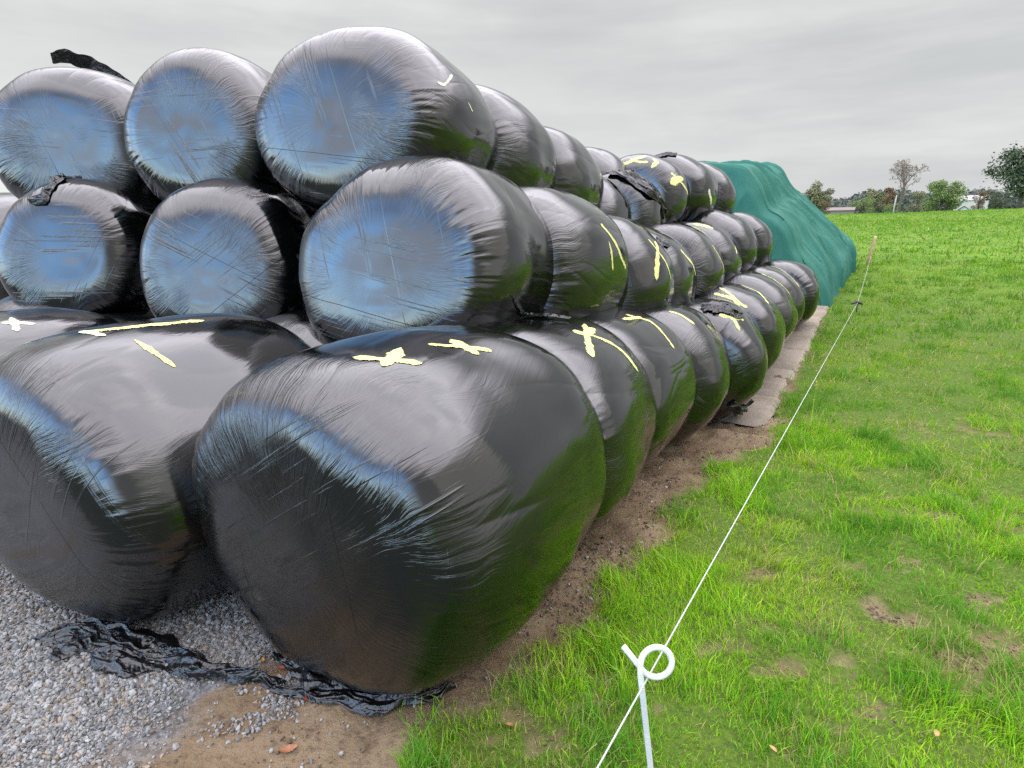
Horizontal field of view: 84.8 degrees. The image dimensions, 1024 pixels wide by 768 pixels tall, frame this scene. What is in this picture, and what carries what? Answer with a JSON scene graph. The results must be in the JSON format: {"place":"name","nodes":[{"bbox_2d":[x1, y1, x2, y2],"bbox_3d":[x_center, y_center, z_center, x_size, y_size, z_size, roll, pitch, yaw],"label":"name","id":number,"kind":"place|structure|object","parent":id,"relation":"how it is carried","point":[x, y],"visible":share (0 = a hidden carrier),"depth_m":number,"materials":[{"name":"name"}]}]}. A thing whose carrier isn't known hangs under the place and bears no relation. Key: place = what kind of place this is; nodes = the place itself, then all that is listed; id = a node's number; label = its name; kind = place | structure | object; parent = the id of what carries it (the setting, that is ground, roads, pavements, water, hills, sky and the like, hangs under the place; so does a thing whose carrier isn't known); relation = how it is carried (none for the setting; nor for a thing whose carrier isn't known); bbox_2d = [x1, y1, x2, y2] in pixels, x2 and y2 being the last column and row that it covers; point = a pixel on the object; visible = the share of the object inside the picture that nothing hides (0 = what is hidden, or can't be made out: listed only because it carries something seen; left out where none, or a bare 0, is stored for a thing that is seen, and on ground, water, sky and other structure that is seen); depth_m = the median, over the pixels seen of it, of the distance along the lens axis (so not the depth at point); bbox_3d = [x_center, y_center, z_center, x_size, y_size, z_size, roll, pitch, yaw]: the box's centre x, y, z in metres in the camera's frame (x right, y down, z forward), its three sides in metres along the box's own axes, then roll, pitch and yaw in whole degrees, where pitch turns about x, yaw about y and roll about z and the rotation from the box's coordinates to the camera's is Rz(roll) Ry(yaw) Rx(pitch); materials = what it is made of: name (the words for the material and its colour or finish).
{"place":"outdoors","nodes":[
{"label":"outdoors","id":0,"kind":"place"},
{"bbox_2d":[0,563,515,767],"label":"gravel","id":1,"kind":"structure","parent":0,"point":[40,726],"depth_m":2.08,"materials":[{"name":"grey gravel"}]},
{"bbox_2d":[0,307,119,353],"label":"silage bale","id":2,"kind":"object","parent":1,"relation":"on","point":[18,327],"visible":0.13,"depth_m":3.33,"materials":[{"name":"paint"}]},
{"bbox_2d":[0,296,148,310],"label":"silage bale","id":3,"kind":"object","parent":1,"relation":"on","point":[7,303],"visible":0.03,"depth_m":4.29},
{"bbox_2d":[0,192,17,299],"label":"silage bale","id":4,"kind":"object","parent":3,"relation":"on","point":[8,200],"visible":0.02,"depth_m":5.38},
{"bbox_2d":[0,313,311,621],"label":"silage bale","id":5,"kind":"object","parent":1,"relation":"on","point":[101,426],"visible":0.56,"depth_m":2.09,"materials":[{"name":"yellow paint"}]},
{"bbox_2d":[31,617,455,715],"bbox_3d":[-1.107,1.075,2.154,1.800,0.066,0.268,3,15,12],"label":"plastic strip","id":6,"kind":"object","parent":1,"relation":"on","point":[120,649],"visible":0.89,"depth_m":2.16,"materials":[{"name":"black plastic"}]},
{"bbox_2d":[271,652,345,689],"bbox_3d":[-0.753,1.056,2.104,0.360,0.060,0.145,13,19,41],"label":"plastic scrap","id":7,"kind":"object","parent":1,"relation":"on","point":[308,679],"visible":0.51,"depth_m":2.04,"materials":[{"name":"black plastic"}]},
{"bbox_2d":[192,325,607,694],"bbox_3d":[-0.407,0.405,2.393,1.436,1.260,1.397,7,16,25],"label":"silage bale","id":8,"kind":"object","parent":1,"relation":"on","point":[399,511],"visible":1,"depth_m":1.76,"materials":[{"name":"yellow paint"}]},
{"bbox_2d":[0,208,1023,767],"bbox_3d":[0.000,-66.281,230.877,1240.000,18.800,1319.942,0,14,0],"label":"ground","id":9,"kind":"structure","parent":0,"point":[374,736],"depth_m":2.46,"materials":[{"name":"green plant"}]},
{"bbox_2d":[102,309,154,321],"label":"silage bale","id":10,"kind":"object","parent":9,"relation":"on","point":[133,316],"visible":0.01,"depth_m":4.31},
{"bbox_2d":[0,172,159,313],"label":"silage bale","id":11,"kind":"object","parent":10,"relation":"on","point":[71,242],"visible":0.68,"depth_m":4.29,"materials":[{"name":"black plastic"}]},
{"bbox_2d":[139,177,316,318],"bbox_3d":[-2.019,-0.921,4.342,1.226,1.284,1.321,0,14,0],"label":"silage bale","id":12,"kind":"object","parent":10,"relation":"on","point":[223,245],"visible":0.67,"depth_m":3.76},
{"bbox_2d":[124,47,282,200],"bbox_3d":[-2.258,-1.952,4.578,1.250,1.262,1.313,1,14,4],"label":"silage bale","id":13,"kind":"object","parent":12,"relation":"on","point":[189,117],"visible":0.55,"depth_m":3.96},
{"bbox_2d":[278,744,297,752],"bbox_3d":[-0.732,1.195,1.833,0.060,0.009,0.028,0,22,-24],"label":"fallen leaf","id":14,"kind":"object","parent":9,"relation":"on","point":[288,748],"visible":1,"depth_m":1.84,"materials":[{"name":"orange plant"}]},
{"bbox_2d":[266,309,325,346],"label":"silage bale","id":15,"kind":"object","parent":9,"relation":"on","point":[297,323],"visible":0.03,"depth_m":3.23},
{"bbox_2d":[102,419,787,767],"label":"soil crumbs","id":16,"kind":"object","parent":9,"relation":"on","point":[567,604],"visible":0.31,"depth_m":2.90,"materials":[{"name":"brown soil"}]},
{"bbox_2d":[476,312,656,535],"bbox_3d":[0.087,0.197,3.275,1.410,1.194,1.310,6,15,22],"label":"silage bale","id":17,"kind":"object","parent":9,"relation":"on","point":[605,365],"visible":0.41,"depth_m":2.76,"materials":[{"name":"black plastic"}]},
{"bbox_2d":[299,155,553,342],"bbox_3d":[-0.466,-0.744,3.473,1.376,1.210,1.337,6,15,21],"label":"silage bale","id":18,"kind":"object","parent":17,"relation":"on","point":[409,241],"visible":0.8,"depth_m":2.90},
{"bbox_2d":[255,26,497,209],"bbox_3d":[-0.906,-1.796,3.981,1.486,1.165,1.325,4,15,17],"label":"silage bale","id":19,"kind":"object","parent":18,"relation":"on","point":[337,110],"visible":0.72,"depth_m":3.39,"materials":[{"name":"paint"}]},
{"bbox_2d":[581,305,697,467],"bbox_3d":[0.589,0.030,4.162,1.415,1.194,1.308,9,17,31],"label":"silage bale","id":20,"kind":"object","parent":9,"relation":"on","point":[659,350],"visible":0.31,"depth_m":3.68,"materials":[{"name":"black plastic"}]},
{"bbox_2d":[519,186,628,317],"bbox_3d":[0.097,-0.847,4.240,1.414,1.203,1.303,8,16,28],"label":"silage bale","id":21,"kind":"object","parent":20,"relation":"on","point":[591,263],"visible":0.35,"depth_m":3.62,"materials":[{"name":"black plastic"}]},
{"bbox_2d":[475,84,556,188],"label":"silage bale","id":22,"kind":"object","parent":21,"relation":"on","point":[526,154],"visible":0.27,"depth_m":4.47},
{"bbox_2d":[621,644,674,767],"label":"pigtail post","id":23,"kind":"object","parent":9,"relation":"on","point":[642,671],"visible":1,"depth_m":0.78,"materials":[{"name":"white metal"}]},
{"bbox_2d":[596,258,870,767],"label":"fence string","id":24,"kind":"object","parent":23,"relation":"attached to","point":[624,719],"visible":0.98,"depth_m":0.95,"materials":[{"name":"grey fabric"}]},
{"bbox_2d":[640,303,732,446],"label":"silage bale","id":25,"kind":"object","parent":9,"relation":"on","point":[697,332],"visible":0.26,"depth_m":4.43,"materials":[{"name":"black plastic"}]},
{"bbox_2d":[608,215,674,310],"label":"silage bale","id":26,"kind":"object","parent":25,"relation":"on","point":[651,282],"visible":0.27,"depth_m":4.58,"materials":[{"name":"black plastic"}]},
{"bbox_2d":[384,208,1023,767],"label":"grass","id":27,"kind":"structure","parent":9,"relation":"on","point":[818,438],"depth_m":2.87,"materials":[{"name":"green plant"}]},
{"bbox_2d":[681,298,767,420],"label":"silage bale","id":28,"kind":"object","parent":9,"relation":"on","point":[737,328],"visible":0.44,"depth_m":5.32,"materials":[{"name":"black plastic"}]},
{"bbox_2d":[642,225,696,303],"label":"silage bale","id":29,"kind":"object","parent":28,"relation":"on","point":[684,265],"visible":0.27,"depth_m":5.66,"materials":[{"name":"black plastic"}]},
{"bbox_2d":[600,177,631,218],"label":"silage bale","id":30,"kind":"object","parent":29,"relation":"on","point":[615,201],"visible":0.06,"depth_m":6.51},
{"bbox_2d":[543,126,603,208],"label":"silage bale","id":31,"kind":"object","parent":30,"relation":"on","point":[579,174],"visible":0.2,"depth_m":5.63},
{"bbox_2d":[523,419,1020,762],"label":"soil crumbs","id":32,"kind":"object","parent":9,"relation":"on","point":[879,621],"visible":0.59,"depth_m":2.39,"materials":[{"name":"brown soil"}]},
{"bbox_2d":[719,305,828,426],"bbox_3d":[4.218,-0.627,8.838,0.938,0.547,7.694,9,17,32],"label":"concrete strip","id":33,"kind":"object","parent":9,"relation":"on","point":[766,396],"visible":0.29,"depth_m":7.25,"materials":[{"name":"beige concrete"}]},
{"bbox_2d":[700,283,785,370],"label":"silage bale","id":34,"kind":"object","parent":33,"relation":"on","point":[761,309],"visible":0.27,"depth_m":6.39,"materials":[{"name":"black plastic"}]},
{"bbox_2d":[649,222,724,297],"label":"silage bale","id":35,"kind":"object","parent":34,"relation":"on","point":[701,246],"visible":0.2,"depth_m":6.52,"materials":[{"name":"black plastic"}]},
{"bbox_2d":[602,173,665,226],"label":"silage bale","id":36,"kind":"object","parent":35,"relation":"on","point":[647,210],"visible":0.12,"depth_m":7.00},
{"bbox_2d":[585,147,627,173],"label":"silage bale","id":37,"kind":"object","parent":36,"relation":"on","point":[606,161],"visible":0.1,"depth_m":7.35},
{"bbox_2d":[607,168,668,222],"bbox_3d":[1.518,-2.419,7.276,1.064,0.779,0.623,3,15,13],"label":"plastic sheet","id":38,"kind":"object","parent":36,"relation":"on","point":[635,179],"visible":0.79,"depth_m":7.03,"materials":[{"name":"black plastic"}]},
{"bbox_2d":[725,271,797,340],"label":"silage bale","id":39,"kind":"object","parent":33,"relation":"on","point":[777,292],"visible":0.23,"depth_m":7.42,"materials":[{"name":"black plastic"}]},
{"bbox_2d":[676,221,741,282],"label":"silage bale","id":40,"kind":"object","parent":39,"relation":"on","point":[723,240],"visible":0.26,"depth_m":7.52,"materials":[{"name":"black plastic"}]},
{"bbox_2d":[621,154,689,222],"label":"silage bale","id":41,"kind":"object","parent":40,"relation":"on","point":[668,179],"visible":0.34,"depth_m":7.55,"materials":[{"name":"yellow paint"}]},
{"bbox_2d":[748,265,805,323],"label":"silage bale","id":42,"kind":"object","parent":33,"relation":"on","point":[791,284],"visible":0.23,"depth_m":8.48,"materials":[{"name":"black plastic"}]},
{"bbox_2d":[691,209,758,270],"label":"silage bale","id":43,"kind":"object","parent":42,"relation":"on","point":[740,230],"visible":0.25,"depth_m":8.44},
{"bbox_2d":[654,152,718,220],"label":"silage bale","id":44,"kind":"object","parent":43,"relation":"on","point":[703,184],"visible":0.34,"depth_m":8.44,"materials":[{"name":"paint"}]},
{"bbox_2d":[766,259,819,327],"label":"silage bale","id":45,"kind":"object","parent":33,"relation":"on","point":[804,275],"visible":0.21,"depth_m":9.37},
{"bbox_2d":[729,212,773,264],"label":"silage bale","id":46,"kind":"object","parent":45,"relation":"on","point":[763,231],"visible":0.19,"depth_m":9.36},
{"bbox_2d":[698,161,735,212],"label":"silage bale","id":47,"kind":"object","parent":46,"relation":"on","point":[726,201],"visible":0.15,"depth_m":9.36},
{"bbox_2d":[701,160,856,306],"bbox_3d":[5.420,-4.400,15.547,7.195,3.685,6.646,9,17,32],"label":"covered pile","id":48,"kind":"object","parent":9,"relation":"on","point":[805,230],"visible":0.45,"depth_m":12.55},
{"bbox_2d":[803,180,834,210],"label":"tree","id":49,"kind":"object","parent":9,"relation":"on","point":[814,196],"visible":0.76,"depth_m":103.69,"materials":[{"name":"green plant"}]},
{"bbox_2d":[817,200,831,213],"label":"bush","id":50,"kind":"object","parent":9,"relation":"on","point":[823,204],"visible":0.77,"depth_m":97.59,"materials":[{"name":"brown plant"}]},
{"bbox_2d":[826,207,855,213],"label":"farm building","id":51,"kind":"structure","parent":9,"relation":"on","point":[840,210],"depth_m":138.51,"materials":[{"name":"grey"}]},
{"bbox_2d":[851,301,862,311],"bbox_3d":[6.901,-1.497,11.235,0.242,0.346,0.061,0,14,0],"label":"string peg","id":52,"kind":"object","parent":9,"relation":"on","point":[857,302],"visible":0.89,"depth_m":11.19,"materials":[{"name":"grey metal"}]},
{"bbox_2d":[850,196,876,213],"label":"bush","id":53,"kind":"object","parent":9,"relation":"on","point":[852,205],"visible":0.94,"depth_m":99.19,"materials":[{"name":"green plant"}]},
{"bbox_2d":[865,236,876,264],"bbox_3d":[10.827,-3.930,16.946,0.237,1.070,0.116,0,14,0],"label":"wooden stake","id":54,"kind":"object","parent":9,"relation":"on","point":[871,250],"visible":0.72,"depth_m":16.89,"materials":[{"name":"brown wood"}]},
{"bbox_2d":[862,188,885,212],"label":"tree","id":55,"kind":"object","parent":9,"relation":"on","point":[875,194],"visible":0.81,"depth_m":123.77,"materials":[{"name":"green plant"}]},
{"bbox_2d":[876,187,898,211],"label":"tree","id":56,"kind":"object","parent":9,"relation":"on","point":[889,197],"visible":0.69,"depth_m":147.93,"materials":[{"name":"brown plant"}]},
{"bbox_2d":[883,203,898,212],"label":"bush","id":57,"kind":"object","parent":9,"relation":"on","point":[888,207],"visible":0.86,"depth_m":96.39,"materials":[{"name":"green plant"}]},
{"bbox_2d":[889,159,928,212],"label":"bare tree","id":58,"kind":"object","parent":9,"relation":"on","point":[903,167],"visible":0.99,"depth_m":83.55,"materials":[{"name":"grey plant"}]},
{"bbox_2d":[802,185,1023,213],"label":"distant woodland","id":59,"kind":"object","parent":9,"relation":"on","point":[906,200],"visible":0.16,"depth_m":181.82,"materials":[{"name":"green plant"}]},
{"bbox_2d":[906,191,925,211],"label":"tree","id":60,"kind":"object","parent":9,"relation":"on","point":[918,196],"visible":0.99,"depth_m":139.01,"materials":[{"name":"green plant"}]},
{"bbox_2d":[934,729,939,735],"bbox_3d":[1.404,1.156,1.854,0.019,0.006,0.040,21,18,35],"label":"fallen leaf","id":61,"kind":"object","parent":9,"relation":"on","point":[936,733],"visible":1,"depth_m":1.86,"materials":[{"name":"beige plant"}]},
{"bbox_2d":[920,179,968,211],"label":"tree","id":62,"kind":"object","parent":9,"relation":"on","point":[940,194],"visible":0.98,"depth_m":107.95,"materials":[{"name":"green plant"}]},
{"bbox_2d":[953,195,989,209],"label":"farm building","id":63,"kind":"structure","parent":9,"relation":"on","point":[969,203],"depth_m":168.41,"materials":[{"name":"grey"}]},
{"bbox_2d":[969,191,989,209],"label":"bush","id":64,"kind":"object","parent":9,"relation":"on","point":[981,201],"visible":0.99,"depth_m":117.26,"materials":[{"name":"brown plant"}]},
{"bbox_2d":[982,189,1011,208],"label":"tree","id":65,"kind":"object","parent":9,"relation":"on","point":[995,204],"visible":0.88,"depth_m":118.60,"materials":[{"name":"green plant"}]},
{"bbox_2d":[982,143,1023,208],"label":"tree","id":66,"kind":"object","parent":9,"relation":"on","point":[1014,176],"visible":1,"depth_m":80.74,"materials":[{"name":"green plant"}]},
{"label":"silage bale","id":67,"kind":"object","parent":9,"relation":"on","visible":0},
{"bbox_2d":[0,49,161,202],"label":"silage bale","id":68,"kind":"object","parent":67,"relation":"on","point":[65,121],"visible":0.52,"depth_m":4.64,"materials":[{"name":"black plastic"}]},
{"bbox_2d":[0,0,1023,199],"label":"sky","id":69,"kind":"structure","parent":0,"point":[833,93],"materials":[{"name":"grey"}]}
]}

